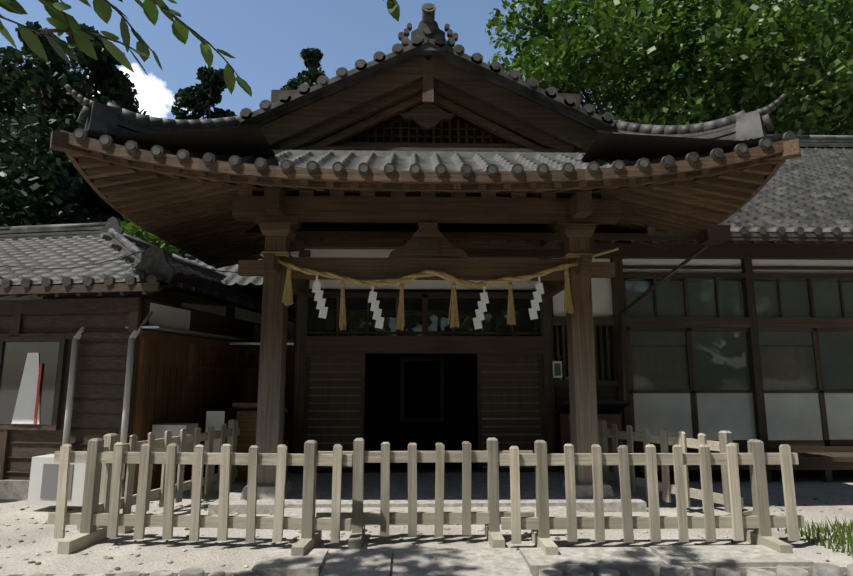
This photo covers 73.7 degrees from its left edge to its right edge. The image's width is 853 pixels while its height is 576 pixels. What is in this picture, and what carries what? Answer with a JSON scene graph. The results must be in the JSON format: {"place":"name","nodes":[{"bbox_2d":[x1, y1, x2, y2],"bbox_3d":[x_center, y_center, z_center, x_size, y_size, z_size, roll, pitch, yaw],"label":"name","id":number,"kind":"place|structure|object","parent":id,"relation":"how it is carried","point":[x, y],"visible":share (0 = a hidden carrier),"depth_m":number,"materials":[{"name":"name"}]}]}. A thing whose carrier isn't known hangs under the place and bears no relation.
{"place":"outdoors","nodes":[
{"label":"outdoors","id":0,"kind":"place"},
{"bbox_2d":[0,0,850,125],"label":"sky","id":1,"kind":"structure","parent":0,"point":[266,39],"materials":[{"name":"blue"}]},
{"bbox_2d":[0,466,852,575],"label":"ground","id":2,"kind":"structure","parent":0,"point":[206,554],"depth_m":5.64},
{"bbox_2d":[0,76,36,148],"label":"tree","id":3,"kind":"object","parent":2,"relation":"on","point":[10,91],"visible":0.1,"depth_m":26.02,"materials":[{"name":"green plant"}]},
{"bbox_2d":[0,21,121,226],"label":"tree","id":4,"kind":"object","parent":2,"relation":"on","point":[35,170],"visible":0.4,"depth_m":19.07,"materials":[{"name":"green plant"}]},
{"bbox_2d":[0,23,149,209],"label":"tree","id":5,"kind":"object","parent":2,"relation":"on","point":[108,80],"visible":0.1,"depth_m":25.00,"materials":[{"name":"green plant"}]},
{"bbox_2d":[85,193,180,253],"bbox_3d":[-10.463,-0.790,20.630,7.724,11.180,7.616,8,-12,-40],"label":"tree","id":6,"kind":"object","parent":2,"relation":"on","point":[106,207],"visible":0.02,"depth_m":20.10,"materials":[{"name":"green plant"}]},
{"bbox_2d":[0,274,294,505],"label":"building","id":7,"kind":"structure","parent":2,"relation":"on","point":[77,374],"depth_m":7.73,"materials":[{"name":"brown wood"}]},
{"bbox_2d":[0,251,237,272],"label":"tiles","id":8,"kind":"object","parent":7,"relation":"on","point":[112,260],"visible":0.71,"depth_m":7.42,"materials":[{"name":"black tile"}]},
{"bbox_2d":[0,217,294,317],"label":"building roof","id":9,"kind":"structure","parent":7,"relation":"on","point":[59,245],"depth_m":9.17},
{"bbox_2d":[141,249,309,301],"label":"tiled roof","id":10,"kind":"structure","parent":7,"relation":"on","point":[230,280],"depth_m":12.04,"materials":[{"name":"tile"}]},
{"bbox_2d":[119,216,186,257],"bbox_3d":[-6.504,0.351,15.871,5.322,7.435,5.138,0,-9,-1],"label":"tree","id":11,"kind":"object","parent":2,"relation":"on","point":[133,229],"visible":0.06,"depth_m":14.37,"materials":[{"name":"green plant"}]},
{"bbox_2d":[77,419,247,533],"bbox_3d":[-3.078,2.224,7.095,0.620,0.990,2.467,-3,-9,16],"label":"fence","id":12,"kind":"object","parent":2,"relation":"on","point":[231,433],"visible":0.67,"depth_m":6.82,"materials":[{"name":"brown wood"}]},
{"bbox_2d":[43,284,295,453],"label":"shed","id":13,"kind":"structure","parent":2,"relation":"on","point":[251,380],"depth_m":10.69,"materials":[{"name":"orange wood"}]},
{"bbox_2d":[48,438,352,555],"bbox_3d":[-2.195,1.965,5.459,2.987,0.990,0.620,-1,-9,5],"label":"fence","id":14,"kind":"object","parent":2,"relation":"on","point":[308,523],"visible":1,"depth_m":5.43,"materials":[{"name":"brown wood"}]},
{"bbox_2d":[171,65,236,119],"bbox_3d":[-12.345,-3.097,30.081,9.194,18.694,10.398,0,-9,-1],"label":"tree","id":15,"kind":"object","parent":2,"relation":"on","point":[199,101],"visible":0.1,"depth_m":31.04,"materials":[{"name":"green plant"}]},
{"bbox_2d":[204,403,287,486],"bbox_3d":[-2.673,2.302,8.486,1.030,1.171,0.662,0,-9,-1],"label":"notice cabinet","id":16,"kind":"object","parent":2,"relation":"on","point":[246,417],"visible":0.48,"depth_m":8.36,"materials":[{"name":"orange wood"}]},
{"bbox_2d":[280,48,325,89],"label":"tree","id":17,"kind":"object","parent":2,"relation":"on","point":[312,57],"visible":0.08,"depth_m":44.08,"materials":[{"name":"green plant"}]},
{"bbox_2d":[316,438,534,548],"bbox_3d":[-0.006,1.985,5.585,2.130,0.990,0.620,0,-9,-1],"label":"fence","id":18,"kind":"object","parent":2,"relation":"on","point":[439,517],"visible":0.98,"depth_m":5.56,"materials":[{"name":"brown wood"}]},
{"bbox_2d":[230,186,621,485],"bbox_3d":[0.001,0.599,8.454,6.400,4.125,2.550,0,-9,-1],"label":"porch frame","id":19,"kind":"object","parent":2,"relation":"on","point":[572,221],"visible":0.71,"depth_m":7.71,"materials":[{"name":"brown wood"}]},
{"bbox_2d":[50,129,800,268],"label":"roof eaves","id":20,"kind":"object","parent":19,"relation":"on","point":[185,206],"visible":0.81,"depth_m":6.86,"materials":[{"name":"brown wood"}]},
{"bbox_2d":[64,3,786,142],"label":"porch ridges","id":21,"kind":"object","parent":20,"relation":"on","point":[428,40],"visible":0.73,"depth_m":7.95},
{"bbox_2d":[255,55,598,157],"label":"porch gable","id":22,"kind":"structure","parent":20,"relation":"on","point":[421,106],"depth_m":8.16,"materials":[{"name":"brown wood"}]},
{"bbox_2d":[59,128,795,175],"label":"porch roof tiles","id":23,"kind":"object","parent":20,"relation":"on","point":[415,164],"visible":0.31,"depth_m":6.67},
{"bbox_2d":[260,248,618,330],"bbox_3d":[0.186,0.029,7.675,4.784,1.123,0.427,0,-9,-1],"label":"shimenawa rope","id":24,"kind":"object","parent":19,"relation":"attached to","point":[287,299],"visible":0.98,"depth_m":7.48,"materials":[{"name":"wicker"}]},
{"bbox_2d":[0,562,852,575],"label":"kerb stones","id":25,"kind":"object","parent":2,"relation":"on","point":[823,569],"visible":0.98,"depth_m":4.62,"materials":[{"name":"grey stone"}]},
{"bbox_2d":[0,495,852,571],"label":"ground pebbles","id":26,"kind":"object","parent":2,"relation":"on","point":[289,544],"visible":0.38,"depth_m":5.69,"materials":[{"name":"grey"}]},
{"bbox_2d":[208,470,813,575],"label":"stone paving","id":27,"kind":"structure","parent":2,"relation":"on","point":[439,562],"depth_m":5.12,"materials":[{"name":"grey stone"}]},
{"bbox_2d":[553,401,630,481],"bbox_3d":[2.537,2.325,8.729,1.000,1.183,0.732,0,-9,-1],"label":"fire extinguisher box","id":28,"kind":"object","parent":27,"relation":"on","point":[607,411],"visible":0.27,"depth_m":8.60,"materials":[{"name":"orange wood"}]},
{"bbox_2d":[245,222,852,482],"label":"building","id":29,"kind":"structure","parent":2,"relation":"on","point":[709,335],"depth_m":9.45,"materials":[{"name":"brown wood"}]},
{"bbox_2d":[643,134,852,243],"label":"roof tiles","id":30,"kind":"object","parent":29,"relation":"on","point":[808,192],"visible":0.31,"depth_m":10.94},
{"bbox_2d":[500,439,804,554],"bbox_3d":[2.150,1.958,5.414,2.890,0.990,0.620,0,-9,-1],"label":"fence","id":31,"kind":"object","parent":2,"relation":"on","point":[761,520],"visible":1,"depth_m":5.39,"materials":[{"name":"brown wood"}]},
{"bbox_2d":[485,0,824,134],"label":"tree","id":32,"kind":"object","parent":2,"relation":"on","point":[616,32],"visible":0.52,"depth_m":21.93,"materials":[{"name":"green plant"}]},
{"bbox_2d":[598,420,752,515],"bbox_3d":[2.934,2.245,7.224,0.620,0.990,2.214,5,-10,-27],"label":"fence","id":33,"kind":"object","parent":2,"relation":"on","point":[663,439],"visible":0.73,"depth_m":7.07,"materials":[{"name":"brown wood"}]},
{"bbox_2d":[596,0,852,134],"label":"tree","id":34,"kind":"object","parent":2,"relation":"on","point":[803,102],"visible":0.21,"depth_m":23.45,"materials":[{"name":"green plant"}]},
{"bbox_2d":[733,1,852,134],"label":"tree","id":35,"kind":"object","parent":2,"relation":"on","point":[842,25],"visible":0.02,"depth_m":28.72,"materials":[{"name":"green plant"}]},
{"bbox_2d":[777,516,852,557],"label":"grass patch","id":36,"kind":"object","parent":2,"relation":"on","point":[841,538],"visible":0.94,"depth_m":5.65,"materials":[{"name":"green plant"}]},
{"bbox_3d":[-4.525,-2.532,1.908,8.150,9.193,3.994,0,-9,-1],"label":"overhanging tree crown","id":37,"kind":"object","parent":2,"relation":"on","visible":0},
{"bbox_2d":[0,0,399,96],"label":"branch","id":38,"kind":"object","parent":37,"relation":"attached to","point":[61,21],"visible":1,"depth_m":2.19,"materials":[{"name":"green plant"}]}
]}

